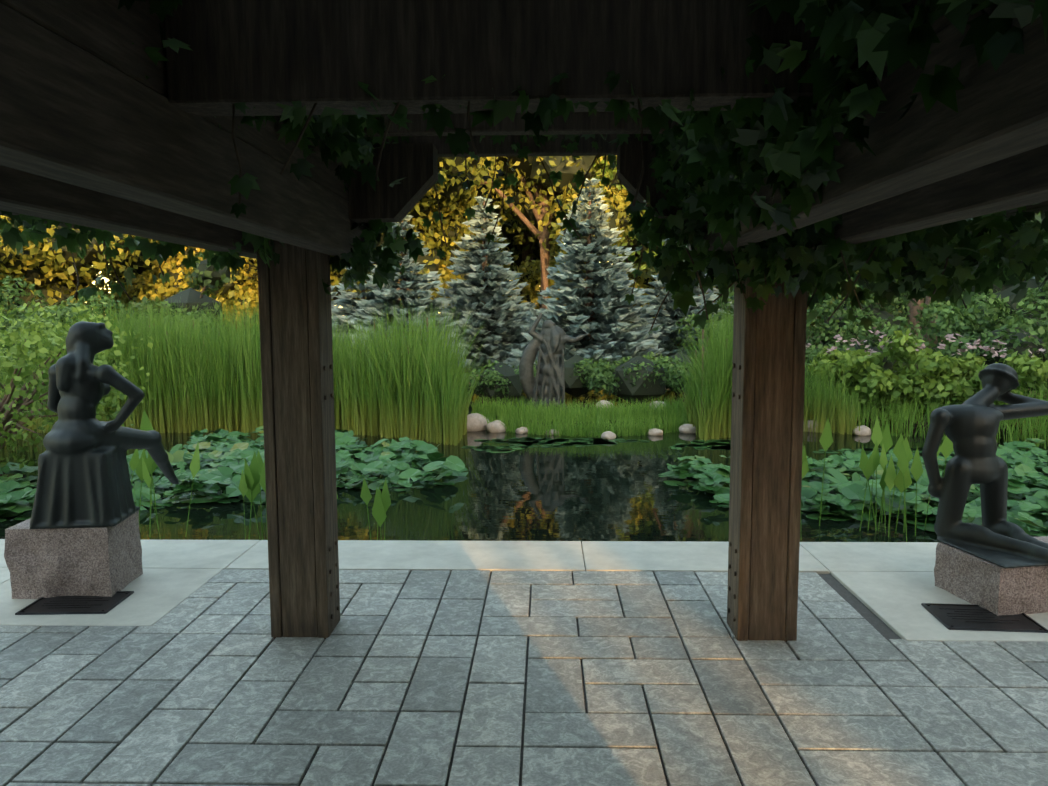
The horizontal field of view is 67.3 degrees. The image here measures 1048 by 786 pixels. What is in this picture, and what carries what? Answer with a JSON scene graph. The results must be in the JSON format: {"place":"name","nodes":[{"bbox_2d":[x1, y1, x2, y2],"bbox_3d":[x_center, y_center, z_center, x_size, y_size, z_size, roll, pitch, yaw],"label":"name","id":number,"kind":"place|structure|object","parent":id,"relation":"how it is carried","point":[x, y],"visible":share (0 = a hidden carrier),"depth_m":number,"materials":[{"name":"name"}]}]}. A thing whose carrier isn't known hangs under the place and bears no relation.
{"place":"outdoors","nodes":[
{"label":"outdoors","id":0,"kind":"place"},
{"bbox_2d":[85,243,599,315],"label":"sky","id":1,"kind":"structure","parent":0,"point":[106,280],"materials":[{"name":"white"}]},
{"bbox_2d":[164,0,858,222],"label":"pergola beam","id":2,"kind":"structure","parent":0,"point":[263,57],"depth_m":1.99,"materials":[{"name":"brown wood"}]},
{"bbox_2d":[0,386,1047,542],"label":"pond water","id":3,"kind":"structure","parent":0,"point":[621,491],"depth_m":8.37,"materials":[{"name":"black liquid"}]},
{"bbox_2d":[23,317,727,415],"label":"cattail heads","id":4,"kind":"object","parent":3,"relation":"on","point":[427,346],"depth_m":13.19,"materials":[{"name":"brown plant"}]},
{"bbox_2d":[0,290,860,445],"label":"cattails","id":5,"kind":"object","parent":3,"relation":"on","point":[418,391],"visible":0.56,"depth_m":13.24,"materials":[{"name":"green plant"}]},
{"bbox_2d":[0,426,1047,536],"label":"lily pads","id":6,"kind":"object","parent":3,"relation":"on","point":[222,461],"visible":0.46,"depth_m":9.03,"materials":[{"name":"green plant"}]},
{"bbox_2d":[123,410,953,541],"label":"broad-leaved aquatic plants","id":7,"kind":"object","parent":3,"relation":"on","point":[252,477],"visible":0.54,"depth_m":7.01,"materials":[{"name":"green plant"}]},
{"bbox_2d":[448,317,1047,397],"bbox_3d":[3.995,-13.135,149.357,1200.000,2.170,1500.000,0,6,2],"label":"terrain","id":8,"kind":"structure","parent":0,"point":[964,334],"depth_m":32.10,"materials":[{"name":"green plant"}]},
{"bbox_2d":[0,300,153,475],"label":"willow shrub","id":9,"kind":"object","parent":8,"relation":"on","point":[42,351],"depth_m":9.19,"materials":[{"name":"green plant"}]},
{"bbox_2d":[2,247,244,341],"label":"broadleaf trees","id":10,"kind":"object","parent":8,"relation":"on","point":[210,288],"visible":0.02,"depth_m":18.25,"materials":[{"name":"green plant"}]},
{"bbox_2d":[67,176,942,368],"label":"tree trunks","id":11,"kind":"object","parent":8,"relation":"on","point":[544,253],"visible":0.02,"depth_m":33.17,"materials":[{"name":"brown plant"}]},
{"bbox_2d":[0,155,924,330],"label":"autumn tree foliage","id":12,"kind":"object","parent":11,"relation":"on","point":[58,267],"visible":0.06,"depth_m":33.27,"materials":[{"name":"yellow plant"}]},
{"bbox_2d":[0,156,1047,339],"bbox_3d":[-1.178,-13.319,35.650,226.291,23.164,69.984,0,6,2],"label":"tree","id":13,"kind":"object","parent":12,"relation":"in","point":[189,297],"visible":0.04,"depth_m":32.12,"materials":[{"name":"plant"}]},
{"bbox_2d":[570,155,1045,308],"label":"lime broadleaf trees","id":14,"kind":"object","parent":11,"relation":"on","point":[609,171],"depth_m":32.55,"materials":[{"name":"green plant"}]},
{"bbox_2d":[10,543,1004,785],"bbox_3d":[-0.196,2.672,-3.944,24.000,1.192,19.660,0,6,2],"label":"joint","id":15,"kind":"object","parent":8,"relation":"on","point":[881,627],"depth_m":3.86,"materials":[{"name":"concrete"}]},
{"bbox_2d":[0,569,1047,785],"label":"pavers","id":16,"kind":"object","parent":15,"relation":"on","point":[183,667],"visible":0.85,"depth_m":3.45,"materials":[{"name":"grey stone"}]},
{"bbox_2d":[257,240,806,642],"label":"wooden posts","id":17,"kind":"object","parent":16,"relation":"on","point":[768,365],"visible":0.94,"depth_m":3.95,"materials":[{"name":"brown wood"}]},
{"bbox_2d":[0,0,1047,258],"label":"pergola side beams","id":18,"kind":"structure","parent":17,"relation":"on","point":[98,130],"depth_m":1.91,"materials":[{"name":"brown wood"}]},
{"bbox_2d":[0,0,1047,334],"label":"creeper","id":19,"kind":"object","parent":18,"relation":"hanging from","point":[726,162],"depth_m":3.01,"materials":[{"name":"green plant"}]},
{"bbox_2d":[0,539,1047,642],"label":"concrete border","id":20,"kind":"object","parent":15,"relation":"on","point":[892,586],"visible":0.48,"depth_m":5.21,"materials":[{"name":"grey concrete"}]},
{"bbox_2d":[4,510,142,598],"bbox_3d":[-2.740,0.979,4.826,0.605,0.420,0.448,0,6,-2],"label":"pedestal","id":21,"kind":"object","parent":20,"relation":"on","point":[84,561],"visible":0.75,"depth_m":4.62,"materials":[{"name":"grey stone"}]},
{"bbox_2d":[30,321,178,528],"bbox_3d":[-2.632,0.143,5.025,0.622,1.201,0.989,-1,6,-8],"label":"bather statue","id":22,"kind":"object","parent":21,"relation":"on","point":[83,479],"visible":1,"depth_m":4.62,"materials":[{"name":"brown metal"}]},
{"bbox_2d":[15,591,1047,632],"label":"base slabs","id":23,"kind":"structure","parent":20,"relation":"on","point":[974,617],"depth_m":4.38,"materials":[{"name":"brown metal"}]},
{"bbox_2d":[934,536,1047,615],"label":"pedestal","id":24,"kind":"object","parent":20,"relation":"on","point":[984,584],"visible":0.83,"depth_m":4.34,"materials":[{"name":"grey stone"}]},
{"bbox_2d":[922,363,1047,568],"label":"kneeling youth statue","id":25,"kind":"object","parent":24,"relation":"on","point":[969,427],"visible":1,"depth_m":4.67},
{"bbox_2d":[0,260,1047,405],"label":"shrubs","id":26,"kind":"object","parent":8,"relation":"on","point":[953,319],"visible":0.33,"depth_m":16.23,"materials":[{"name":"green plant"}]},
{"bbox_2d":[5,368,1047,448],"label":"bank grasses","id":27,"kind":"object","parent":8,"relation":"on","point":[629,414],"visible":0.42,"depth_m":13.30,"materials":[{"name":"green plant"}]},
{"bbox_2d":[331,178,733,378],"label":"spruce trees","id":28,"kind":"object","parent":8,"relation":"on","point":[617,334],"visible":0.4,"depth_m":19.67,"materials":[{"name":"green plant"}]},
{"bbox_2d":[519,313,589,409],"bbox_3d":[0.576,-0.586,15.062,1.347,1.910,0.508,0,6,2],"label":"moses statue","id":29,"kind":"object","parent":8,"relation":"on","point":[548,343],"visible":0.83,"depth_m":14.94,"materials":[{"name":"grey stone"}]},
{"bbox_2d":[467,400,870,439],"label":"boulders","id":30,"kind":"object","parent":8,"relation":"on","point":[476,422],"visible":0.33,"depth_m":13.25,"materials":[{"name":"grey stone"}]},
{"bbox_2d":[806,327,1047,412],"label":"joe pye","id":31,"kind":"object","parent":8,"relation":"on","point":[946,372],"depth_m":13.12,"materials":[{"name":"green plant"}]}
]}

